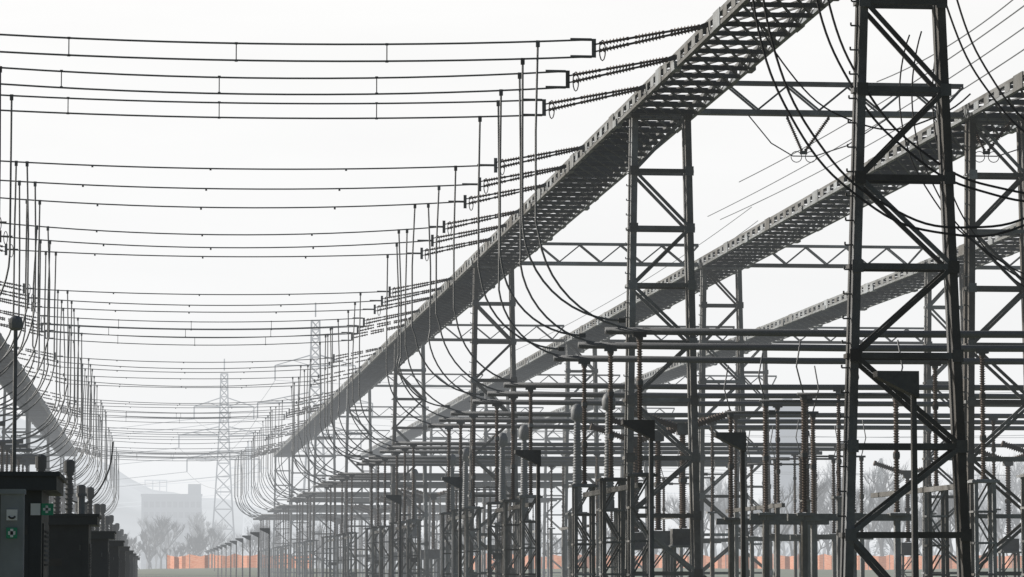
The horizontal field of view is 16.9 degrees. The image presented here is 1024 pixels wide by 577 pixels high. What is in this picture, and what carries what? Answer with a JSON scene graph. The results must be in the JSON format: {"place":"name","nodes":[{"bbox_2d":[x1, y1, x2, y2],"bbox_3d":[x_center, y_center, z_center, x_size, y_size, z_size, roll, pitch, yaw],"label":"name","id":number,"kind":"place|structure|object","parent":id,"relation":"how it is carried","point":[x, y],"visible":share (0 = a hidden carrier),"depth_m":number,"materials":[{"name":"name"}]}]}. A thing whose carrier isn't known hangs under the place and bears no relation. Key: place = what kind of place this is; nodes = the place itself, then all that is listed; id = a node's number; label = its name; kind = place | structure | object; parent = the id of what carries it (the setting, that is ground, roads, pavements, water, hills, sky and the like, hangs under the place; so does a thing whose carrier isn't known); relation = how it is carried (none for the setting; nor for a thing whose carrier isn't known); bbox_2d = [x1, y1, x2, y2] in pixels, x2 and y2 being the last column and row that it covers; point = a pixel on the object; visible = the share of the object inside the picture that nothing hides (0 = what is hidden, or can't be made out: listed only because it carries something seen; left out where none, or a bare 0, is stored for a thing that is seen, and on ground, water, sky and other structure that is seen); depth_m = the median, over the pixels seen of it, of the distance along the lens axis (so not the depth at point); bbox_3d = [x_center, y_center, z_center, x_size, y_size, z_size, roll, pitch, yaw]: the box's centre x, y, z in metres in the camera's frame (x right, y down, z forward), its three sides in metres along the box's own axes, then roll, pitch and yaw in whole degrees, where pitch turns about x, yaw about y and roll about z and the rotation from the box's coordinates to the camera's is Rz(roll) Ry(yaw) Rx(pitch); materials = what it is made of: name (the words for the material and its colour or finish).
{"place":"outdoors","nodes":[
{"label":"outdoors","id":0,"kind":"place"},
{"bbox_2d":[0,489,25,576],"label":"cabinet","id":1,"kind":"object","parent":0,"point":[11,557],"depth_m":28.65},
{"bbox_2d":[8,316,22,470],"bbox_3d":[-8.584,3.474,59.347,0.250,6.019,0.250,0,-5,-6],"label":"sensor mast","id":2,"kind":"object","parent":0,"point":[15,323],"visible":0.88,"depth_m":59.47,"materials":[{"name":"metal"}]},
{"bbox_2d":[36,468,127,545],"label":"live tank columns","id":3,"kind":"structure","parent":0,"point":[69,503],"depth_m":106.37,"materials":[{"name":"paint"}]},
{"bbox_2d":[141,484,201,568],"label":"building block","id":4,"kind":"structure","parent":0,"point":[194,494],"depth_m":993.26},
{"bbox_2d":[143,502,200,568],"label":"building windows","id":5,"kind":"structure","parent":4,"relation":"attached to","point":[163,514],"depth_m":993.11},
{"bbox_2d":[100,451,256,517],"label":"bay conductors","id":6,"kind":"object","parent":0,"point":[233,456],"visible":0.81,"depth_m":357.07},
{"bbox_2d":[98,446,260,515],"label":"bay conductors","id":7,"kind":"object","parent":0,"point":[116,451],"visible":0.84,"depth_m":338.31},
{"bbox_2d":[94,435,273,510],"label":"bay conductors","id":8,"kind":"object","parent":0,"point":[189,443],"visible":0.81,"depth_m":311.05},
{"bbox_2d":[46,402,321,417],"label":"bay strain insulators","id":9,"kind":"object","parent":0,"point":[296,410],"visible":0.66,"depth_m":263.56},
{"bbox_2d":[64,398,304,494],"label":"bay conductors","id":10,"kind":"object","parent":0,"point":[282,406],"visible":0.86,"depth_m":246.33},
{"bbox_2d":[79,407,293,498],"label":"bay conductors","id":11,"kind":"object","parent":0,"point":[105,457],"visible":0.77,"depth_m":264.43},
{"bbox_2d":[88,426,286,506],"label":"bay conductors","id":12,"kind":"object","parent":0,"point":[260,495],"visible":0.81,"depth_m":292.63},
{"bbox_2d":[23,365,358,384],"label":"bay strain insulators","id":13,"kind":"object","parent":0,"point":[313,384],"visible":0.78,"depth_m":217.27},
{"bbox_2d":[65,375,323,483],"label":"bay conductors","id":14,"kind":"object","parent":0,"point":[293,426],"visible":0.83,"depth_m":217.47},
{"bbox_2d":[46,356,343,476],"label":"bay conductors","id":15,"kind":"object","parent":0,"point":[85,448],"visible":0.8,"depth_m":199.65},
{"bbox_2d":[17,347,377,368],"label":"bay strain insulators","id":16,"kind":"object","parent":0,"point":[367,350],"visible":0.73,"depth_m":195.78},
{"bbox_2d":[16,289,394,449],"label":"bay conductors","id":17,"kind":"object","parent":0,"point":[60,409],"visible":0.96,"depth_m":152.80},
{"bbox_2d":[32,316,379,461],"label":"bay conductors","id":18,"kind":"object","parent":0,"point":[331,357],"visible":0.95,"depth_m":171.38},
{"bbox_2d":[0,310,414,337],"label":"bay strain insulators","id":19,"kind":"object","parent":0,"point":[381,331],"visible":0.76,"depth_m":172.63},
{"bbox_2d":[0,278,446,310],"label":"bay strain insulators","id":20,"kind":"object","parent":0,"point":[389,304],"visible":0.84,"depth_m":154.37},
{"bbox_2d":[0,223,459,423],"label":"bay conductors","id":21,"kind":"object","parent":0,"point":[48,337],"visible":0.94,"depth_m":124.71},
{"bbox_2d":[75,508,395,556],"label":"bay post insulators","id":22,"kind":"object","parent":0,"point":[338,519],"visible":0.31,"depth_m":293.53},
{"bbox_2d":[60,496,446,553],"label":"bay post insulators","id":23,"kind":"object","parent":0,"point":[358,507],"visible":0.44,"depth_m":246.32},
{"bbox_2d":[0,160,514,399],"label":"bay conductors","id":24,"kind":"object","parent":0,"point":[8,366],"visible":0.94,"depth_m":107.04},
{"bbox_2d":[0,211,514,255],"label":"bay strain insulators","id":25,"kind":"object","parent":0,"point":[483,240],"visible":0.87,"depth_m":126.46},
{"bbox_2d":[61,504,457,508],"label":"tubular busbars","id":26,"kind":"object","parent":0,"point":[324,507],"visible":0.16,"depth_m":290.73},
{"bbox_2d":[50,486,484,551],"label":"bay post insulators","id":27,"kind":"object","parent":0,"point":[330,530],"visible":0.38,"depth_m":219.20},
{"bbox_2d":[61,508,494,526],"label":"tubular busbars","id":28,"kind":"object","parent":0,"point":[328,511],"visible":0.29,"depth_m":308.33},
{"bbox_2d":[49,491,520,497],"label":"tubular busbars","id":29,"kind":"object","parent":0,"point":[338,494],"visible":0.16,"depth_m":246.47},
{"bbox_2d":[49,497,561,519],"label":"tubular busbars","id":30,"kind":"object","parent":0,"point":[338,500],"visible":0.27,"depth_m":264.64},
{"bbox_2d":[0,34,627,354],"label":"bay conductors","id":31,"kind":"object","parent":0,"point":[521,89],"visible":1,"depth_m":84.35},
{"bbox_2d":[64,481,572,487],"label":"tubular busbars","id":32,"kind":"object","parent":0,"point":[359,484],"visible":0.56,"depth_m":218.60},
{"bbox_2d":[262,548,387,576],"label":"support structures","id":33,"kind":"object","parent":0,"point":[266,564],"depth_m":339.47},
{"bbox_2d":[279,545,395,576],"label":"support structures","id":34,"kind":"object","parent":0,"point":[284,572],"depth_m":292.08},
{"bbox_2d":[265,517,412,552],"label":"insulators","id":35,"kind":"object","parent":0,"point":[266,537],"visible":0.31,"depth_m":340.84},
{"bbox_2d":[253,517,439,532],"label":"tubular busbars","id":36,"kind":"object","parent":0,"point":[271,518],"visible":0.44,"depth_m":354.11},
{"bbox_2d":[257,550,444,576],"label":"support structures","id":37,"kind":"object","parent":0,"point":[319,564],"depth_m":358.38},
{"bbox_2d":[260,520,445,557],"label":"insulators","id":38,"kind":"object","parent":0,"point":[261,545],"visible":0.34,"depth_m":358.67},
{"bbox_2d":[273,546,436,576],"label":"support structures","id":39,"kind":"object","parent":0,"point":[276,570],"depth_m":310.41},
{"bbox_2d":[258,514,457,529],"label":"tubular busbars","id":40,"kind":"object","parent":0,"point":[318,516],"visible":0.17,"depth_m":335.33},
{"bbox_2d":[303,540,440,576],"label":"support structures","id":41,"kind":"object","parent":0,"point":[384,561],"depth_m":245.80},
{"bbox_2d":[17,460,764,543],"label":"insulators","id":42,"kind":"object","parent":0,"point":[384,493],"visible":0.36,"depth_m":172.94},
{"bbox_2d":[0,454,789,493],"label":"tubular busbars","id":43,"kind":"object","parent":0,"point":[432,461],"visible":0.48,"depth_m":173.13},
{"bbox_2d":[321,535,486,576],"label":"support structures","id":44,"kind":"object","parent":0,"point":[330,563],"depth_m":217.79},
{"bbox_2d":[335,532,498,576],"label":"support structures","id":45,"kind":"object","parent":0,"point":[345,536],"depth_m":199.46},
{"bbox_2d":[292,542,548,576],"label":"support structures","id":46,"kind":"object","parent":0,"point":[298,562],"depth_m":264.06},
{"bbox_2d":[296,501,548,553],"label":"insulators","id":47,"kind":"object","parent":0,"point":[384,528],"visible":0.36,"depth_m":264.56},
{"bbox_2d":[341,477,506,549],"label":"bay post insulators","id":48,"kind":"object","parent":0,"point":[440,493],"visible":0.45,"depth_m":199.91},
{"bbox_2d":[0,446,922,541],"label":"insulators","id":49,"kind":"object","parent":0,"point":[891,468],"visible":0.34,"depth_m":153.62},
{"bbox_2d":[329,472,603,480],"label":"tubular busbars","id":50,"kind":"object","parent":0,"point":[479,476],"visible":0.37,"depth_m":200.40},
{"bbox_2d":[0,410,1009,569],"bbox_3d":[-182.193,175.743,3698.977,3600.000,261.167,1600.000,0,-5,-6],"label":"hill terrain","id":51,"kind":"structure","parent":0,"point":[126,518],"depth_m":3387.28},
{"bbox_2d":[0,411,1023,464],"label":"tubular busbars","id":52,"kind":"object","parent":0,"point":[706,415],"visible":0.73,"depth_m":126.90,"materials":[{"name":"metal"}]},
{"bbox_2d":[0,440,1023,484],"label":"tubular busbars","id":53,"kind":"object","parent":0,"point":[753,448],"visible":0.52,"depth_m":154.47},
{"bbox_2d":[0,0,1023,554],"label":"sky","id":54,"kind":"structure","parent":0,"point":[727,150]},
{"bbox_2d":[410,393,615,534],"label":"instrument transformers","id":55,"kind":"object","parent":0,"point":[576,414],"visible":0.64,"depth_m":126.51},
{"bbox_2d":[412,508,617,576],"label":"support structures","id":56,"kind":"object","parent":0,"point":[584,567],"depth_m":110.70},
{"bbox_2d":[469,146,578,204],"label":"bay strain insulators","id":57,"kind":"object","parent":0,"point":[566,151],"visible":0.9,"depth_m":108.07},
{"bbox_2d":[364,525,762,576],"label":"support structures","id":58,"kind":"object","parent":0,"point":[374,551],"depth_m":171.68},
{"bbox_2d":[549,24,699,110],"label":"bay strain insulators","id":59,"kind":"object","parent":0,"point":[688,29],"visible":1,"depth_m":85.09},
{"bbox_2d":[389,519,919,576],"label":"support structures","id":60,"kind":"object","parent":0,"point":[408,564],"depth_m":153.26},
{"bbox_2d":[485,495,841,576],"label":"support structures","id":61,"kind":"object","parent":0,"point":[520,506],"depth_m":107.27,"materials":[{"name":"metal"}]},
{"bbox_2d":[494,392,841,531],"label":"bay post insulators","id":62,"kind":"object","parent":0,"point":[672,426],"visible":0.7,"depth_m":107.48,"materials":[{"name":"ceramic"}]},
{"bbox_2d":[439,506,1020,576],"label":"support structures","id":63,"kind":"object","parent":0,"point":[453,518],"depth_m":126.32,"materials":[{"name":"metal"}]},
{"bbox_2d":[447,419,1023,537],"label":"insulators","id":64,"kind":"object","parent":63,"relation":"on","point":[1005,444],"visible":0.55,"depth_m":126.75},
{"bbox_2d":[472,382,1023,406],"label":"tubular busbars","id":65,"kind":"object","parent":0,"point":[709,395],"visible":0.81,"depth_m":108.00,"materials":[{"name":"metal"}]},
{"bbox_2d":[516,0,1023,349],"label":"incoming line conductors","id":66,"kind":"object","parent":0,"point":[865,130],"visible":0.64,"depth_m":172.01,"materials":[{"name":"metal"}]},
{"bbox_2d":[769,399,801,555],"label":"concrete tower","id":67,"kind":"structure","parent":0,"point":[786,474],"depth_m":1519.97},
{"bbox_2d":[568,473,1023,576],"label":"support structures","id":68,"kind":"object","parent":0,"point":[803,520],"depth_m":84.94,"materials":[{"name":"metal"}]},
{"bbox_2d":[581,339,986,516],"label":"insulators","id":69,"kind":"object","parent":68,"relation":"on","point":[896,461],"visible":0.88,"depth_m":85.34,"materials":[{"name":"ceramic"}]},
{"bbox_2d":[553,327,1023,413],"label":"busbars","id":70,"kind":"object","parent":69,"relation":"on","point":[799,347],"visible":0.79,"depth_m":84.94,"materials":[{"name":"metal"}]},
{"label":"grass","id":71,"kind":"object","parent":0,"visible":0},
{"bbox_2d":[1,385,28,471],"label":"portal","id":72,"kind":"object","parent":71,"relation":"on","point":[4,431],"visible":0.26,"depth_m":230.48,"materials":[{"name":"metal"}]},
{"bbox_2d":[0,333,76,455],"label":"gantry girder","id":73,"kind":"object","parent":72,"relation":"attached to","point":[39,408],"visible":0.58,"depth_m":253.58,"materials":[{"name":"metal"}]},
{"bbox_2d":[0,404,49,502],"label":"portal","id":74,"kind":"object","parent":71,"relation":"on","point":[48,449],"visible":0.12,"depth_m":276.82,"materials":[{"name":"metal"}]},
{"bbox_2d":[0,428,64,513],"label":"portal","id":75,"kind":"object","parent":71,"relation":"on","point":[63,456],"visible":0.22,"depth_m":323.11,"materials":[{"name":"metal"}]},
{"bbox_2d":[0,471,66,576],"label":"transformer","id":76,"kind":"object","parent":71,"relation":"on","point":[40,487],"visible":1,"depth_m":32.12,"materials":[{"name":"paint"}]},
{"bbox_2d":[48,514,101,576],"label":"transformer","id":77,"kind":"object","parent":71,"relation":"on","point":[70,548],"visible":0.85,"depth_m":55.23,"materials":[{"name":"paint"}]},
{"bbox_2d":[35,455,127,542],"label":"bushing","id":78,"kind":"object","parent":71,"relation":"on","point":[41,462],"visible":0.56,"depth_m":121.85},
{"bbox_2d":[91,531,116,576],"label":"kiosk","id":79,"kind":"object","parent":71,"relation":"on","point":[100,558],"visible":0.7,"depth_m":78.40,"materials":[{"name":"paint"}]},
{"bbox_2d":[109,540,124,576],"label":"kiosk","id":80,"kind":"object","parent":71,"relation":"on","point":[114,560],"visible":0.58,"depth_m":101.55,"materials":[{"name":"paint"}]},
{"bbox_2d":[119,546,129,576],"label":"kiosk","id":81,"kind":"object","parent":71,"relation":"on","point":[122,556],"visible":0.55,"depth_m":124.70,"materials":[{"name":"paint"}]},
{"bbox_2d":[178,359,265,553],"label":"pylon","id":82,"kind":"object","parent":71,"relation":"on","point":[228,438],"visible":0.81,"depth_m":716.80,"materials":[{"name":"metal"}]},
{"bbox_2d":[35,388,446,560],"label":"bay fittings","id":83,"kind":"object","parent":71,"relation":"on","point":[314,494],"visible":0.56,"depth_m":246.21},
{"bbox_2d":[220,439,276,548],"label":"pylon","id":84,"kind":"object","parent":71,"relation":"on","point":[244,517],"visible":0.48,"depth_m":1244.23,"materials":[{"name":"metal"}]},
{"bbox_2d":[4,380,1023,513],"bbox_3d":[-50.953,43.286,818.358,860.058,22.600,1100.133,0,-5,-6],"label":"pylon line conductors","id":85,"kind":"object","parent":84,"relation":"attached to","point":[427,454],"visible":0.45,"depth_m":688.89,"materials":[{"name":"metal"}]},
{"bbox_2d":[20,364,486,559],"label":"bay fittings","id":86,"kind":"object","parent":71,"relation":"on","point":[407,504],"visible":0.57,"depth_m":218.32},
{"bbox_2d":[7,344,508,557],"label":"bay fittings","id":87,"kind":"object","parent":71,"relation":"on","point":[433,553],"visible":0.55,"depth_m":196.24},
{"bbox_2d":[99,512,439,568],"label":"bare trees","id":88,"kind":"object","parent":71,"relation":"on","point":[197,541],"visible":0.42,"depth_m":725.66,"materials":[{"name":"plant"}]},
{"bbox_2d":[44,401,549,536],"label":"bay fittings","id":89,"kind":"object","parent":71,"relation":"on","point":[301,500],"visible":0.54,"depth_m":264.67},
{"bbox_2d":[257,304,372,567],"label":"pylon","id":90,"kind":"object","parent":71,"relation":"on","point":[312,348],"visible":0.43,"depth_m":599.75,"materials":[{"name":"metal"}]},
{"bbox_2d":[1,309,763,521],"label":"bay fittings","id":91,"kind":"object","parent":71,"relation":"on","point":[370,465],"visible":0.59,"depth_m":172.08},
{"bbox_2d":[272,447,543,572],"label":"portal","id":92,"kind":"object","parent":71,"relation":"on","point":[288,485],"visible":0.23,"depth_m":371.92,"materials":[{"name":"metal"}]},
{"bbox_2d":[15,144,843,546],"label":"bay fittings","id":93,"kind":"object","parent":71,"relation":"on","point":[675,538],"visible":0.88,"depth_m":107.50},
{"bbox_2d":[289,430,600,576],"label":"portal","id":94,"kind":"object","parent":71,"relation":"on","point":[291,522],"visible":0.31,"depth_m":326.07,"materials":[{"name":"metal"}]},
{"bbox_2d":[0,277,910,553],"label":"bay fittings","id":95,"kind":"object","parent":71,"relation":"on","point":[906,547],"visible":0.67,"depth_m":152.05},
{"bbox_2d":[311,406,674,576],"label":"portal","id":96,"kind":"object","parent":71,"relation":"on","point":[545,495],"visible":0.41,"depth_m":280.06,"materials":[{"name":"metal"}]},
{"bbox_2d":[0,21,988,468],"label":"bay fittings","id":97,"kind":"object","parent":71,"relation":"on","point":[642,335],"visible":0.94,"depth_m":84.98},
{"bbox_2d":[273,0,838,456],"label":"gantry girder","id":98,"kind":"object","parent":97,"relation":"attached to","point":[589,176],"visible":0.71,"depth_m":104.51,"materials":[{"name":"metal"}]},
{"bbox_2d":[0,209,1018,550],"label":"bay fittings","id":99,"kind":"object","parent":71,"relation":"on","point":[1012,545],"visible":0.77,"depth_m":126.36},
{"bbox_2d":[343,373,776,576],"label":"portal","id":100,"kind":"object","parent":71,"relation":"on","point":[486,434],"visible":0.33,"depth_m":233.44,"materials":[{"name":"metal"}]},
{"bbox_2d":[204,371,918,576],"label":"lamp posts","id":101,"kind":"object","parent":71,"relation":"on","point":[906,382],"visible":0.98,"depth_m":67.56,"materials":[{"name":"metal"}]},
{"bbox_2d":[137,536,1020,567],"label":"bare trees","id":102,"kind":"object","parent":71,"relation":"on","point":[245,552],"visible":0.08,"depth_m":1358.17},
{"bbox_2d":[138,568,1021,576],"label":"embankment grass","id":103,"kind":"structure","parent":71,"relation":"on","point":[199,572],"depth_m":375.98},
{"bbox_2d":[167,553,1021,569],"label":"fence","id":104,"kind":"object","parent":71,"relation":"on","point":[786,562],"visible":0.16,"depth_m":427.80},
{"bbox_2d":[389,324,923,576],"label":"portal","id":105,"kind":"object","parent":71,"relation":"on","point":[568,371],"visible":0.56,"depth_m":187.31,"materials":[{"name":"metal"}]},
{"bbox_2d":[457,453,1023,562],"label":"bare trees","id":106,"kind":"object","parent":71,"relation":"on","point":[721,504],"visible":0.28,"depth_m":630.68,"materials":[{"name":"plant"}]},
{"bbox_2d":[467,242,1019,576],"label":"portal","id":107,"kind":"object","parent":71,"relation":"on","point":[929,307],"visible":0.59,"depth_m":141.05,"materials":[{"name":"metal"}]},
{"bbox_2d":[622,80,1023,576],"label":"portal","id":108,"kind":"object","parent":71,"relation":"on","point":[686,230],"visible":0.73,"depth_m":94.26,"materials":[{"name":"metal"}]},
{"bbox_2d":[360,71,1023,455],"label":"gantry girder","id":109,"kind":"object","parent":108,"relation":"attached to","point":[818,209],"visible":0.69,"depth_m":126.51,"materials":[{"name":"metal"}]},
{"bbox_2d":[748,115,1020,162],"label":"jumper support rings","id":110,"kind":"object","parent":108,"relation":"attached to","point":[806,152],"visible":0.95,"depth_m":94.79,"materials":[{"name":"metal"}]},
{"bbox_2d":[786,117,1011,150],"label":"jumper support insulators","id":111,"kind":"object","parent":108,"relation":"hanging from","point":[828,119],"visible":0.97,"depth_m":94.80,"materials":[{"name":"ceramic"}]},
{"bbox_2d":[830,458,893,555],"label":"conifer trees","id":112,"kind":"object","parent":71,"relation":"on","point":[886,542],"visible":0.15,"depth_m":832.03,"materials":[{"name":"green plant"}]},
{"bbox_2d":[837,0,971,576],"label":"lattice tower","id":113,"kind":"structure","parent":71,"relation":"on","point":[955,444],"depth_m":56.01,"materials":[{"name":"metal"}]},
{"bbox_2d":[748,0,1023,286],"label":"jumper loops","id":114,"kind":"object","parent":113,"relation":"attached to","point":[957,227],"visible":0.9,"depth_m":56.45,"materials":[{"name":"grey"}]},
{"bbox_3d":[22.557,-1.881,49.002,29.842,15.097,0.923,0,-5,-6],"label":"portal","id":115,"kind":"object","parent":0,"visible":0},
{"bbox_2d":[446,222,1019,455],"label":"gantry girder","id":116,"kind":"object","parent":115,"relation":"attached to","point":[884,289],"visible":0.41,"depth_m":162.88,"materials":[{"name":"metal"}]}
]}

